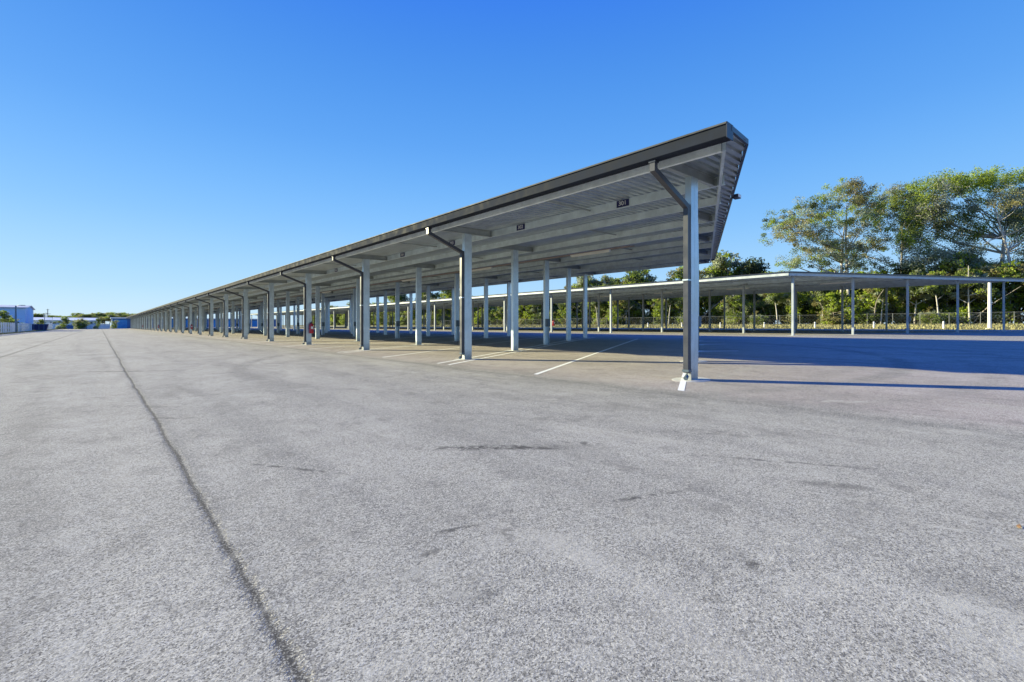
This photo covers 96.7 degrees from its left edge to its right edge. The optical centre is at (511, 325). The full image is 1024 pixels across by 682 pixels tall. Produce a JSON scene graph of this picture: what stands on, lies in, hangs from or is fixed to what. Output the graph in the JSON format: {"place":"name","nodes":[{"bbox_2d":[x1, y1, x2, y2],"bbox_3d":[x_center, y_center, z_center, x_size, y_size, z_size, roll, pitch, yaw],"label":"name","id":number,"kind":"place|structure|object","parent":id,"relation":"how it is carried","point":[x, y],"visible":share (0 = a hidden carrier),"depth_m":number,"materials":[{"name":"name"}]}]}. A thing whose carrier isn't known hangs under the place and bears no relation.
{"place":"outdoors","nodes":[
{"label":"outdoors","id":0,"kind":"place"},
{"bbox_2d":[0,305,34,330],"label":"blue shed","id":1,"kind":"structure","parent":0,"point":[25,314],"depth_m":120.40,"materials":[{"name":"blue metal"}]},
{"bbox_2d":[33,317,95,328],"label":"warehouse","id":2,"kind":"structure","parent":0,"point":[49,319],"depth_m":192.58,"materials":[{"name":"white metal"}]},
{"bbox_2d":[0,326,1023,681],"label":"pavement","id":3,"kind":"structure","parent":0,"point":[758,506],"depth_m":3.39,"materials":[{"name":"grey asphalt"}]},
{"bbox_2d":[126,121,748,381],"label":"parking canopy","id":4,"kind":"object","parent":3,"relation":"on","point":[679,191],"visible":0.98,"depth_m":19.60,"materials":[{"name":"metal"}]},
{"bbox_2d":[570,249,610,256],"bbox_3d":[3.678,-3.432,21.483,0.140,0.180,2.300,0,0,-42],"label":"strip light","id":5,"kind":"object","parent":4,"relation":"hanging from","point":[591,253],"visible":1,"depth_m":21.40,"materials":[{"name":"white plastic"}]},
{"bbox_2d":[617,198,628,207],"bbox_3d":[3.121,-3.452,12.841,0.022,0.190,0.400,0,0,-42],"label":"number sign","id":6,"kind":"object","parent":4,"relation":"attached to","point":[622,203],"visible":1,"depth_m":12.82,"materials":[{"name":"metal"}]},
{"bbox_2d":[441,338,578,362],"bbox_3d":[1.740,1.058,25.035,0.122,0.357,21.978,0,0,22],"label":"stall line","id":7,"kind":"object","parent":3,"relation":"on","point":[503,351],"visible":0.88,"depth_m":19.47,"materials":[{"name":"paint"}]},
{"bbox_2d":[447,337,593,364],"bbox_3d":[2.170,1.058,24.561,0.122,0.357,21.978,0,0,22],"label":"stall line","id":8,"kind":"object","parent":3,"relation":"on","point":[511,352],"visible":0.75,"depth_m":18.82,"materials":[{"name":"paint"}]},
{"bbox_2d":[535,339,636,374],"bbox_3d":[4.564,1.062,21.174,0.122,0.347,20.871,0,0,22],"label":"stall line","id":9,"kind":"object","parent":3,"relation":"on","point":[578,359],"visible":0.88,"depth_m":15.22,"materials":[{"name":"paint"}]},
{"bbox_2d":[238,271,1023,335],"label":"parking canopy","id":10,"kind":"object","parent":3,"relation":"on","point":[793,282],"visible":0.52,"depth_m":48.09,"materials":[{"name":"metal"}]},
{"bbox_2d":[678,373,685,390],"bbox_3d":[7.394,1.058,18.796,0.122,0.357,21.978,0,0,22],"label":"stall line","id":11,"kind":"object","parent":3,"relation":"on","point":[682,384],"visible":0.25,"depth_m":9.44,"materials":[{"name":"paint"}]},
{"bbox_2d":[985,283,991,328],"bbox_3d":[54.049,-2.304,51.500,0.694,5.410,0.696,0,0,-42],"label":"canopy support post","id":12,"kind":"object","parent":3,"relation":"on","point":[989,323],"visible":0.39,"depth_m":51.40,"materials":[{"name":"metal"}]},
{"bbox_2d":[0,0,1023,325],"label":"sky","id":13,"kind":"structure","parent":0,"point":[154,153],"materials":[{"name":"blue"}]},
{"bbox_2d":[2,323,1023,331],"bbox_3d":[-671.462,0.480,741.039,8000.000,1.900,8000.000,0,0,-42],"label":"ground","id":14,"kind":"structure","parent":0,"point":[780,327],"depth_m":68.50,"materials":[{"name":"green plant"}]},
{"bbox_2d":[0,310,14,331],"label":"round tree","id":15,"kind":"object","parent":14,"relation":"on","point":[4,313],"visible":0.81,"depth_m":100.20,"materials":[{"name":"green plant"}]},
{"bbox_2d":[0,322,14,332],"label":"boundary fence","id":16,"kind":"object","parent":14,"relation":"on","point":[12,327],"visible":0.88,"depth_m":84.38,"materials":[{"name":"white metal"}]},
{"bbox_2d":[15,305,24,331],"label":"street lamp","id":17,"kind":"object","parent":14,"relation":"on","point":[16,317],"visible":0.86,"depth_m":95.92,"materials":[{"name":"metal"}]},
{"bbox_2d":[18,323,31,331],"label":"boundary fence","id":18,"kind":"object","parent":14,"relation":"on","point":[24,327],"visible":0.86,"depth_m":104.10,"materials":[{"name":"white metal"}]},
{"bbox_2d":[0,329,56,334],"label":"curb","id":19,"kind":"structure","parent":14,"relation":"on","point":[25,331],"depth_m":98.14,"materials":[{"name":"grey concrete"}]},
{"bbox_2d":[32,324,48,329],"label":"waste skip","id":20,"kind":"object","parent":14,"relation":"on","point":[39,326],"visible":0.55,"depth_m":128.58,"materials":[{"name":"metal"}]},
{"bbox_2d":[53,317,70,328],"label":"round tree","id":21,"kind":"object","parent":14,"relation":"on","point":[66,320],"visible":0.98,"depth_m":181.59,"materials":[{"name":"green plant"}]},
{"bbox_2d":[72,315,91,328],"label":"round tree","id":22,"kind":"object","parent":14,"relation":"on","point":[82,323],"visible":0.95,"depth_m":184.62,"materials":[{"name":"green plant"}]},
{"bbox_2d":[93,318,101,328],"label":"round tree","id":23,"kind":"object","parent":14,"relation":"on","point":[97,321],"visible":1,"depth_m":185.75,"materials":[{"name":"green plant"}]},
{"bbox_2d":[91,324,109,328],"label":"yard wall","id":24,"kind":"structure","parent":14,"relation":"on","point":[104,326],"depth_m":196.73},
{"bbox_2d":[99,314,118,323],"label":"distant tree","id":25,"kind":"object","parent":14,"relation":"on","point":[109,316],"visible":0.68,"depth_m":260.49,"materials":[{"name":"green plant"}]},
{"bbox_2d":[110,317,275,328],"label":"storage building","id":26,"kind":"structure","parent":14,"relation":"on","point":[124,322],"depth_m":205.54,"materials":[{"name":"metal"}]},
{"bbox_2d":[114,320,126,328],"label":"roller door","id":27,"kind":"structure","parent":26,"relation":"in","point":[122,322],"depth_m":199.65,"materials":[{"name":"blue metal"}]},
{"bbox_2d":[387,294,408,302],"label":"woodland tree","id":28,"kind":"object","parent":14,"relation":"on","point":[403,298],"visible":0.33,"depth_m":162.48,"materials":[{"name":"green plant"}]},
{"bbox_2d":[400,314,406,324],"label":"woodland shrub","id":29,"kind":"object","parent":14,"relation":"on","point":[403,319],"visible":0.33,"depth_m":175.09,"materials":[{"name":"green plant"}]},
{"bbox_2d":[415,291,442,325],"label":"woodland tree","id":30,"kind":"object","parent":14,"relation":"on","point":[432,296],"visible":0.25,"depth_m":156.57,"materials":[{"name":"green plant"}]},
{"bbox_2d":[436,315,450,324],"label":"woodland shrub","id":31,"kind":"object","parent":14,"relation":"on","point":[440,319],"visible":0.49,"depth_m":158.84,"materials":[{"name":"green plant"}]},
{"bbox_2d":[436,309,450,323],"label":"woodland shrub","id":32,"kind":"object","parent":14,"relation":"on","point":[440,315],"visible":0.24,"depth_m":164.49,"materials":[{"name":"green plant"}]},
{"bbox_2d":[439,290,459,297],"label":"woodland tree","id":33,"kind":"object","parent":14,"relation":"on","point":[447,294],"visible":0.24,"depth_m":148.04,"materials":[{"name":"green plant"}]},
{"bbox_2d":[474,307,492,324],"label":"woodland shrub","id":34,"kind":"object","parent":14,"relation":"on","point":[480,314],"visible":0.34,"depth_m":139.47,"materials":[{"name":"green plant"}]},
{"bbox_2d":[488,307,503,324],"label":"woodland shrub","id":35,"kind":"object","parent":14,"relation":"on","point":[492,311],"visible":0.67,"depth_m":137.16,"materials":[{"name":"green plant"}]},
{"bbox_2d":[491,308,503,324],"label":"woodland shrub","id":36,"kind":"object","parent":14,"relation":"on","point":[499,319],"visible":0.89,"depth_m":135.27,"materials":[{"name":"green plant"}]},
{"bbox_2d":[499,305,527,324],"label":"woodland shrub","id":37,"kind":"object","parent":14,"relation":"on","point":[520,315],"visible":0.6,"depth_m":128.73,"materials":[{"name":"green plant"}]},
{"bbox_2d":[521,305,536,324],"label":"woodland shrub","id":38,"kind":"object","parent":14,"relation":"on","point":[527,314],"visible":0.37,"depth_m":125.62,"materials":[{"name":"green plant"}]},
{"bbox_2d":[530,304,540,324],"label":"young tree","id":39,"kind":"object","parent":14,"relation":"on","point":[534,308],"visible":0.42,"depth_m":124.86,"materials":[{"name":"green plant"}]},
{"bbox_2d":[527,309,550,324],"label":"woodland shrub","id":40,"kind":"object","parent":14,"relation":"on","point":[535,318],"visible":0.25,"depth_m":123.53,"materials":[{"name":"green plant"}]},
{"bbox_2d":[554,303,573,324],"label":"woodland shrub","id":41,"kind":"object","parent":14,"relation":"on","point":[557,321],"visible":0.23,"depth_m":120.90,"materials":[{"name":"green plant"}]},
{"bbox_2d":[558,310,571,324],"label":"woodland shrub","id":42,"kind":"object","parent":14,"relation":"on","point":[562,317],"visible":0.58,"depth_m":117.04,"materials":[{"name":"green plant"}]},
{"bbox_2d":[556,303,581,324],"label":"woodland shrub","id":43,"kind":"object","parent":14,"relation":"on","point":[573,321],"visible":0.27,"depth_m":117.82,"materials":[{"name":"green plant"}]},
{"bbox_2d":[564,275,600,288],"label":"woodland tree","id":44,"kind":"object","parent":14,"relation":"on","point":[591,280],"visible":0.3,"depth_m":119.62,"materials":[{"name":"green plant"}]},
{"bbox_2d":[575,302,593,324],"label":"woodland shrub","id":45,"kind":"object","parent":14,"relation":"on","point":[580,312],"visible":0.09,"depth_m":117.75,"materials":[{"name":"green plant"}]},
{"bbox_2d":[575,302,609,323],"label":"woodland shrub","id":46,"kind":"object","parent":14,"relation":"on","point":[594,313],"visible":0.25,"depth_m":112.02,"materials":[{"name":"green plant"}]},
{"bbox_2d":[587,301,606,323],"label":"young tree","id":47,"kind":"object","parent":14,"relation":"on","point":[595,304],"visible":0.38,"depth_m":108.12,"materials":[{"name":"green plant"}]},
{"bbox_2d":[592,301,609,324],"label":"woodland shrub","id":48,"kind":"object","parent":14,"relation":"on","point":[605,308],"visible":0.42,"depth_m":110.89,"materials":[{"name":"green plant"}]},
{"bbox_2d":[594,275,615,286],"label":"woodland tree","id":49,"kind":"object","parent":14,"relation":"on","point":[604,281],"visible":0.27,"depth_m":119.22,"materials":[{"name":"green plant"}]},
{"bbox_2d":[600,314,609,324],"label":"woodland shrub","id":50,"kind":"object","parent":14,"relation":"on","point":[603,322],"visible":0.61,"depth_m":107.38,"materials":[{"name":"green plant"}]},
{"bbox_2d":[605,300,633,324],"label":"woodland shrub","id":51,"kind":"object","parent":14,"relation":"on","point":[614,313],"visible":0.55,"depth_m":103.27,"materials":[{"name":"green plant"}]},
{"bbox_2d":[608,274,640,284],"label":"woodland tree","id":52,"kind":"object","parent":14,"relation":"on","point":[618,281],"visible":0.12,"depth_m":112.94,"materials":[{"name":"green plant"}]},
{"bbox_2d":[616,300,636,324],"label":"young tree","id":53,"kind":"object","parent":14,"relation":"on","point":[625,304],"visible":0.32,"depth_m":102.94,"materials":[{"name":"green plant"}]},
{"bbox_2d":[613,300,645,324],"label":"woodland shrub","id":54,"kind":"object","parent":14,"relation":"on","point":[638,313],"visible":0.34,"depth_m":105.11,"materials":[{"name":"green plant"}]},
{"bbox_2d":[625,269,656,314],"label":"woodland tree","id":55,"kind":"object","parent":14,"relation":"on","point":[635,275],"visible":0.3,"depth_m":109.58,"materials":[{"name":"green plant"}]},
{"bbox_2d":[625,299,658,323],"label":"woodland shrub","id":56,"kind":"object","parent":14,"relation":"on","point":[637,320],"visible":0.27,"depth_m":106.71,"materials":[{"name":"green plant"}]},
{"bbox_2d":[640,299,657,323],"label":"woodland shrub","id":57,"kind":"object","parent":14,"relation":"on","point":[648,319],"visible":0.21,"depth_m":105.31,"materials":[{"name":"green plant"}]},
{"bbox_2d":[647,299,675,323],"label":"woodland shrub","id":58,"kind":"object","parent":14,"relation":"on","point":[656,306],"visible":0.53,"depth_m":97.30,"materials":[{"name":"green plant"}]},
{"bbox_2d":[658,298,680,323],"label":"young tree","id":59,"kind":"object","parent":14,"relation":"on","point":[670,301],"visible":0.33,"depth_m":93.92,"materials":[{"name":"green plant"}]},
{"bbox_2d":[666,266,682,280],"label":"woodland tree","id":60,"kind":"object","parent":14,"relation":"on","point":[679,272],"visible":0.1,"depth_m":104.78,"materials":[{"name":"green plant"}]},
{"bbox_2d":[669,300,682,323],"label":"woodland shrub","id":61,"kind":"object","parent":14,"relation":"on","point":[678,305],"visible":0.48,"depth_m":97.41,"materials":[{"name":"green plant"}]},
{"bbox_2d":[674,296,725,323],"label":"woodland shrub","id":62,"kind":"object","parent":14,"relation":"on","point":[704,299],"visible":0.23,"depth_m":94.54,"materials":[{"name":"green plant"}]},
{"bbox_2d":[699,296,721,323],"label":"woodland shrub","id":63,"kind":"object","parent":14,"relation":"on","point":[702,314],"visible":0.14,"depth_m":95.21,"materials":[{"name":"green plant"}]},
{"bbox_2d":[405,311,1022,324],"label":"wire fence","id":64,"kind":"object","parent":14,"relation":"on","point":[763,321],"visible":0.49,"depth_m":78.18,"materials":[{"name":"grey metal"}]},
{"bbox_2d":[706,296,734,324],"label":"woodland shrub","id":65,"kind":"object","parent":14,"relation":"on","point":[720,298],"visible":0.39,"depth_m":92.81,"materials":[{"name":"green plant"}]},
{"bbox_2d":[699,250,744,323],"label":"woodland tree","id":66,"kind":"object","parent":14,"relation":"on","point":[720,265],"visible":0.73,"depth_m":97.11,"materials":[{"name":"green plant"}]},
{"bbox_2d":[716,300,739,324],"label":"woodland shrub","id":67,"kind":"object","parent":14,"relation":"on","point":[727,310],"visible":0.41,"depth_m":88.29,"materials":[{"name":"green plant"}]},
{"bbox_2d":[722,295,747,323],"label":"young tree","id":68,"kind":"object","parent":14,"relation":"on","point":[731,297],"visible":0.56,"depth_m":86.11,"materials":[{"name":"green plant"}]},
{"bbox_2d":[726,298,752,323],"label":"woodland shrub","id":69,"kind":"object","parent":14,"relation":"on","point":[737,313],"visible":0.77,"depth_m":85.43,"materials":[{"name":"green plant"}]},
{"bbox_2d":[718,294,762,324],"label":"woodland shrub","id":70,"kind":"object","parent":14,"relation":"on","point":[749,297],"visible":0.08,"depth_m":89.35,"materials":[{"name":"green plant"}]},
{"bbox_2d":[731,256,769,274],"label":"woodland tree","id":71,"kind":"object","parent":14,"relation":"on","point":[753,267],"visible":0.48,"depth_m":95.39,"materials":[{"name":"green plant"}]},
{"bbox_2d":[740,300,763,323],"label":"woodland shrub","id":72,"kind":"object","parent":14,"relation":"on","point":[757,304],"visible":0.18,"depth_m":87.03,"materials":[{"name":"green plant"}]},
{"bbox_2d":[747,311,767,324],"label":"woodland shrub","id":73,"kind":"object","parent":14,"relation":"on","point":[758,320],"visible":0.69,"depth_m":81.25,"materials":[{"name":"green plant"}]},
{"bbox_2d":[756,293,776,323],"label":"woodland shrub","id":74,"kind":"object","parent":14,"relation":"on","point":[768,314],"visible":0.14,"depth_m":87.40,"materials":[{"name":"green plant"}]},
{"bbox_2d":[759,298,780,323],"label":"woodland shrub","id":75,"kind":"object","parent":14,"relation":"on","point":[768,307],"visible":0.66,"depth_m":84.49,"materials":[{"name":"green plant"}]},
{"bbox_2d":[762,293,788,324],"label":"young tree","id":76,"kind":"object","parent":14,"relation":"on","point":[775,298],"visible":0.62,"depth_m":79.21,"materials":[{"name":"green plant"}]},
{"bbox_2d":[759,270,804,323],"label":"woodland tree","id":77,"kind":"object","parent":14,"relation":"on","point":[760,295],"visible":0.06,"depth_m":86.04,"materials":[{"name":"green plant"}]},
{"bbox_2d":[759,292,807,323],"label":"woodland shrub","id":78,"kind":"object","parent":14,"relation":"on","point":[805,302],"visible":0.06,"depth_m":84.43,"materials":[{"name":"green plant"}]},
{"bbox_2d":[770,292,810,324],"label":"woodland shrub","id":79,"kind":"object","parent":14,"relation":"on","point":[785,310],"visible":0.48,"depth_m":81.27,"materials":[{"name":"green plant"}]},
{"bbox_2d":[798,291,821,323],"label":"woodland shrub","id":80,"kind":"object","parent":14,"relation":"on","point":[810,318],"visible":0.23,"depth_m":82.22,"materials":[{"name":"green plant"}]},
{"bbox_2d":[807,290,830,323],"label":"young tree","id":81,"kind":"object","parent":14,"relation":"on","point":[816,300],"visible":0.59,"depth_m":75.48,"materials":[{"name":"green plant"}]},
{"bbox_2d":[801,271,857,323],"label":"woodland shrub","id":82,"kind":"object","parent":14,"relation":"on","point":[810,311],"visible":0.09,"depth_m":80.85,"materials":[{"name":"green plant"}]},
{"bbox_2d":[758,176,913,323],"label":"feathery tree","id":83,"kind":"object","parent":14,"relation":"on","point":[859,198],"visible":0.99,"depth_m":75.21,"materials":[{"name":"green plant"}]},
{"bbox_2d":[815,290,862,324],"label":"woodland shrub","id":84,"kind":"object","parent":14,"relation":"on","point":[834,305],"visible":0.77,"depth_m":72.34,"materials":[{"name":"green plant"}]},
{"bbox_2d":[855,302,880,323],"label":"woodland shrub","id":85,"kind":"object","parent":14,"relation":"on","point":[863,321],"visible":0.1,"depth_m":73.37,"materials":[{"name":"green plant"}]},
{"bbox_2d":[844,270,901,323],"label":"woodland shrub","id":86,"kind":"object","parent":14,"relation":"on","point":[873,306],"visible":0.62,"depth_m":69.93,"materials":[{"name":"green plant"}]},
{"bbox_2d":[854,269,896,323],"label":"woodland shrub","id":87,"kind":"object","parent":14,"relation":"on","point":[883,271],"visible":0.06,"depth_m":74.30,"materials":[{"name":"green plant"}]},
{"bbox_2d":[866,287,898,324],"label":"young tree","id":88,"kind":"object","parent":14,"relation":"on","point":[877,292],"visible":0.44,"depth_m":68.49,"materials":[{"name":"green plant"}]},
{"bbox_2d":[860,180,931,262],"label":"dark tree","id":89,"kind":"object","parent":14,"relation":"on","point":[894,201],"visible":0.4,"depth_m":82.84,"materials":[{"name":"green plant"}]},
{"bbox_2d":[880,259,935,322],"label":"woodland shrub","id":90,"kind":"object","parent":14,"relation":"on","point":[891,309],"visible":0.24,"depth_m":71.86,"materials":[{"name":"green plant"}]},
{"bbox_2d":[896,269,932,323],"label":"young tree","id":91,"kind":"object","parent":14,"relation":"on","point":[915,293],"visible":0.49,"depth_m":66.41,"materials":[{"name":"green plant"}]},
{"bbox_2d":[888,287,948,323],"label":"woodland shrub","id":92,"kind":"object","parent":14,"relation":"on","point":[921,307],"visible":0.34,"depth_m":68.50,"materials":[{"name":"green plant"}]},
{"bbox_2d":[915,306,947,324],"bbox_3d":[60.044,-1.243,65.008,3.549,3.216,3.691,0,0,-17],"label":"woodland shrub","id":93,"kind":"object","parent":14,"relation":"on","point":[928,315],"visible":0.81,"depth_m":64.75,"materials":[{"name":"green plant"}]},
{"bbox_2d":[918,270,955,323],"bbox_3d":[60.397,-3.971,64.542,4.332,8.025,4.056,0,0,40],"label":"young tree","id":94,"kind":"object","parent":14,"relation":"on","point":[936,290],"visible":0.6,"depth_m":64.15,"materials":[{"name":"green plant"}]},
{"bbox_2d":[895,259,980,312],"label":"woodland shrub","id":95,"kind":"object","parent":14,"relation":"on","point":[945,274],"visible":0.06,"depth_m":69.28,"materials":[{"name":"green plant"}]},
{"bbox_2d":[922,287,987,323],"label":"woodland shrub","id":96,"kind":"object","parent":14,"relation":"on","point":[946,301],"visible":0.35,"depth_m":66.34,"materials":[{"name":"green plant"}]},
{"bbox_2d":[888,164,1023,306],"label":"broad tree","id":97,"kind":"object","parent":14,"relation":"on","point":[958,185],"visible":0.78,"depth_m":69.51,"materials":[{"name":"green plant"}]},
{"bbox_2d":[930,250,1009,312],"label":"woodland shrub","id":98,"kind":"object","parent":14,"relation":"on","point":[955,267],"visible":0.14,"depth_m":67.51,"materials":[{"name":"green plant"}]},
{"bbox_2d":[945,262,1000,323],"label":"woodland tree","id":99,"kind":"object","parent":14,"relation":"on","point":[988,267],"visible":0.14,"depth_m":65.47,"materials":[{"name":"green plant"}]},
{"bbox_2d":[948,266,998,323],"bbox_3d":[63.423,-4.131,63.252,4.423,8.302,5.290,0,0,15],"label":"young tree","id":100,"kind":"object","parent":14,"relation":"on","point":[969,294],"visible":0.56,"depth_m":63.03,"materials":[{"name":"green plant"}]},
{"bbox_2d":[940,268,1020,323],"bbox_3d":[65.331,-3.938,64.290,6.748,8.281,8.457,0,0,-45],"label":"woodland shrub","id":101,"kind":"object","parent":14,"relation":"on","point":[976,306],"visible":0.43,"depth_m":64.14,"materials":[{"name":"green plant"}]},
{"bbox_2d":[946,266,1014,323],"bbox_3d":[68.209,-3.844,66.469,8.265,9.391,8.358,0,0,-32],"label":"woodland shrub","id":102,"kind":"object","parent":14,"relation":"on","point":[997,297],"visible":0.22,"depth_m":63.91,"materials":[{"name":"green plant"}]},
{"bbox_2d":[973,183,1023,322],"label":"leaning tree","id":103,"kind":"object","parent":14,"relation":"on","point":[1014,195],"visible":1,"depth_m":65.84,"materials":[{"name":"green plant"}]},
{"bbox_2d":[974,259,1023,323],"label":"woodland shrub","id":104,"kind":"object","parent":14,"relation":"on","point":[1011,308],"visible":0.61,"depth_m":62.83,"materials":[{"name":"green plant"}]},
{"bbox_2d":[1006,263,1023,323],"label":"woodland shrub","id":105,"kind":"object","parent":14,"relation":"on","point":[1021,297],"visible":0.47,"depth_m":63.23,"materials":[{"name":"green plant"}]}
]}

